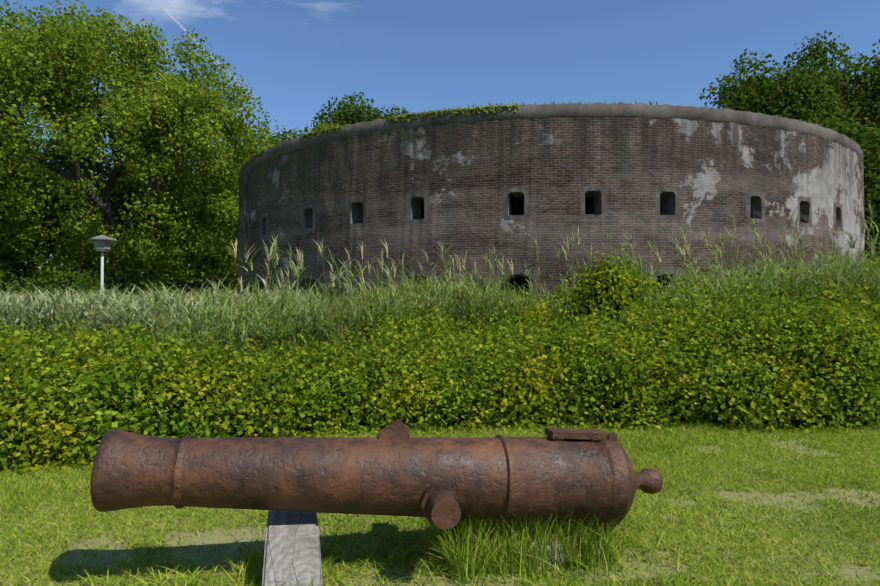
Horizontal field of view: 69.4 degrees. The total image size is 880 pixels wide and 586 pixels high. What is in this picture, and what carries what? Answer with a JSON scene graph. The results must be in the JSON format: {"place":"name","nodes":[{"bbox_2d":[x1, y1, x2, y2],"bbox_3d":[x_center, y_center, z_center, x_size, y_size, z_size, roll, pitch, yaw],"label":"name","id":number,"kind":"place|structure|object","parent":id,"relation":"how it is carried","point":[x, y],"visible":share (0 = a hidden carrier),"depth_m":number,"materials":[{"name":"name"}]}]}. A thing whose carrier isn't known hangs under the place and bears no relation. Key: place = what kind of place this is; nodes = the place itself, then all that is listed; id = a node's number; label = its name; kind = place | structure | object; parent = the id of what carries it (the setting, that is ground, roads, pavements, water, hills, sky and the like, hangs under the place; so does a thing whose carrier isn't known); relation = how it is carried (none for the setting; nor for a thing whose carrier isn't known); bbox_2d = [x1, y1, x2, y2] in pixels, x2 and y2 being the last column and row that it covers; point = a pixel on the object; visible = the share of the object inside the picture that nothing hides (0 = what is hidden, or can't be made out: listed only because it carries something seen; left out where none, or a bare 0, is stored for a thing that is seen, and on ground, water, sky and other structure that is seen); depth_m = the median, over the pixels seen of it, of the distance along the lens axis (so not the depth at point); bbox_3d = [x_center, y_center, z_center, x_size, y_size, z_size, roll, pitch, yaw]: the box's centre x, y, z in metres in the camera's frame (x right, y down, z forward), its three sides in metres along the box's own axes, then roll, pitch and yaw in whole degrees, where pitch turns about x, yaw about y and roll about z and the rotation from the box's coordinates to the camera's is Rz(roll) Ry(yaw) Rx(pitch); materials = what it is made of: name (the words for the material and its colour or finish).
{"place":"outdoors","nodes":[
{"label":"outdoors","id":0,"kind":"place"},
{"bbox_2d":[159,4,257,101],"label":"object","id":1,"kind":"structure","parent":0,"point":[194,39],"depth_m":3454.13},
{"bbox_2d":[0,420,879,585],"bbox_3d":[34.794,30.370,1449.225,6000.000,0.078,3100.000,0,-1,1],"label":"ground","id":2,"kind":"structure","parent":0,"point":[222,538],"depth_m":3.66,"materials":[{"name":"green plant"}]},
{"bbox_2d":[0,260,25,292],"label":"shrub","id":3,"kind":"object","parent":2,"relation":"on","point":[2,273],"visible":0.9,"depth_m":34.53,"materials":[{"name":"green plant"}]},
{"bbox_2d":[0,131,53,281],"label":"tree","id":4,"kind":"object","parent":2,"relation":"on","point":[33,186],"visible":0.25,"depth_m":39.78,"materials":[{"name":"green plant"}]},
{"bbox_2d":[0,154,104,293],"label":"tree","id":5,"kind":"object","parent":2,"relation":"on","point":[55,200],"visible":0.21,"depth_m":48.32,"materials":[{"name":"green plant"}]},
{"bbox_2d":[8,260,122,297],"bbox_3d":[-21.586,0.659,36.396,7.032,4.975,6.961,0,-1,1],"label":"shrub","id":6,"kind":"object","parent":2,"relation":"on","point":[47,280],"visible":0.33,"depth_m":34.94,"materials":[{"name":"green plant"}]},
{"bbox_2d":[88,235,116,295],"bbox_3d":[-11.839,0.037,22.256,0.908,4.180,0.908,0,-1,1],"label":"lamp post","id":7,"kind":"object","parent":2,"relation":"on","point":[102,244],"visible":0.69,"depth_m":22.21,"materials":[{"name":"white metal"}]},
{"bbox_2d":[0,0,284,296],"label":"tree","id":8,"kind":"object","parent":2,"relation":"on","point":[46,71],"visible":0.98,"depth_m":36.66,"materials":[{"name":"green plant"}]},
{"bbox_2d":[72,152,227,294],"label":"tree","id":9,"kind":"object","parent":2,"relation":"on","point":[116,199],"visible":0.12,"depth_m":50.55,"materials":[{"name":"green plant"}]},
{"bbox_2d":[0,276,334,348],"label":"reed bed","id":10,"kind":"object","parent":2,"relation":"on","point":[57,295],"depth_m":14.20,"materials":[{"name":"green plant"}]},
{"bbox_2d":[189,249,237,299],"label":"shrub","id":11,"kind":"object","parent":2,"relation":"on","point":[223,270],"visible":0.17,"depth_m":41.82,"materials":[{"name":"green plant"}]},
{"bbox_2d":[178,137,258,300],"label":"tree","id":12,"kind":"object","parent":2,"relation":"on","point":[203,193],"depth_m":52.82,"materials":[{"name":"green plant"}]},
{"bbox_2d":[198,118,322,283],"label":"tree","id":13,"kind":"object","parent":2,"relation":"on","point":[283,136],"depth_m":49.13,"materials":[{"name":"green plant"}]},
{"bbox_2d":[262,510,322,585],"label":"support block","id":14,"kind":"structure","parent":2,"relation":"on","point":[292,552],"depth_m":3.02,"materials":[{"name":"grey wood"}]},
{"bbox_2d":[90,419,662,528],"bbox_3d":[-0.190,0.941,3.348,2.937,0.538,0.770,4,-2,-10],"label":"cannon","id":15,"kind":"object","parent":14,"relation":"on","point":[394,469],"visible":0.98,"depth_m":3.16,"materials":[{"name":"brown metal"}]},
{"bbox_2d":[310,92,408,130],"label":"tree","id":16,"kind":"object","parent":2,"relation":"on","point":[342,116],"depth_m":60.59,"materials":[{"name":"green plant"}]},
{"bbox_2d":[61,492,735,585],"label":"lawn tufts","id":17,"kind":"object","parent":2,"relation":"on","point":[462,546],"visible":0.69,"depth_m":3.29,"materials":[{"name":"green plant"}]},
{"bbox_2d":[0,246,879,475],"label":"hedge","id":18,"kind":"object","parent":2,"relation":"on","point":[94,390],"depth_m":7.22,"materials":[{"name":"green plant"}]},
{"bbox_2d":[0,235,879,383],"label":"hedge shoots","id":19,"kind":"object","parent":18,"relation":"on","point":[722,295],"visible":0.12,"depth_m":9.16,"materials":[{"name":"green plant"}]},
{"bbox_2d":[136,206,879,362],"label":"tall grass","id":20,"kind":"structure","parent":2,"relation":"on","point":[338,307],"depth_m":11.52,"materials":[{"name":"green plant"}]},
{"bbox_2d":[525,535,563,569],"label":"support block","id":21,"kind":"structure","parent":2,"relation":"on","point":[549,553],"depth_m":3.34,"materials":[{"name":"grey wood"}]},
{"bbox_2d":[210,215,879,350],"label":"tall reed","id":22,"kind":"object","parent":2,"relation":"on","point":[274,251],"depth_m":11.68,"materials":[{"name":"green plant"}]},
{"bbox_2d":[206,203,877,301],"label":"reed plumes","id":23,"kind":"object","parent":22,"relation":"attached to","point":[300,259],"visible":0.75,"depth_m":12.29,"materials":[{"name":"beige plant"}]},
{"bbox_2d":[238,102,864,310],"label":"fort tower","id":24,"kind":"structure","parent":2,"relation":"on","point":[508,184],"depth_m":20.08,"materials":[{"name":"brick"}]},
{"bbox_2d":[238,103,518,175],"bbox_3d":[-4.182,-5.615,23.748,15.527,0.325,2.256,-1,-2,40],"label":"rim moss","id":25,"kind":"object","parent":24,"relation":"attached to","point":[466,112],"visible":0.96,"depth_m":20.39,"materials":[{"name":"green plant"}]},
{"bbox_2d":[245,100,818,161],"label":"rim weeds","id":26,"kind":"object","parent":24,"relation":"on","point":[325,126],"visible":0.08,"depth_m":20.34,"materials":[{"name":"green plant"}]},
{"bbox_2d":[699,30,879,132],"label":"tree","id":27,"kind":"object","parent":2,"relation":"on","point":[814,94],"visible":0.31,"depth_m":47.89,"materials":[{"name":"green plant"}]},
{"bbox_2d":[812,107,879,263],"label":"tree","id":28,"kind":"object","parent":2,"relation":"on","point":[867,143],"visible":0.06,"depth_m":37.23,"materials":[{"name":"green plant"}]},
{"bbox_2d":[837,39,879,137],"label":"tree","id":29,"kind":"object","parent":2,"relation":"on","point":[876,117],"visible":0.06,"depth_m":45.02,"materials":[{"name":"green plant"}]},
{"bbox_2d":[865,252,879,268],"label":"shrub","id":30,"kind":"object","parent":2,"relation":"on","point":[871,258],"depth_m":35.73,"materials":[{"name":"green plant"}]},
{"bbox_2d":[0,0,879,286],"label":"sky","id":31,"kind":"structure","parent":0,"point":[296,56],"materials":[{"name":"blue"}]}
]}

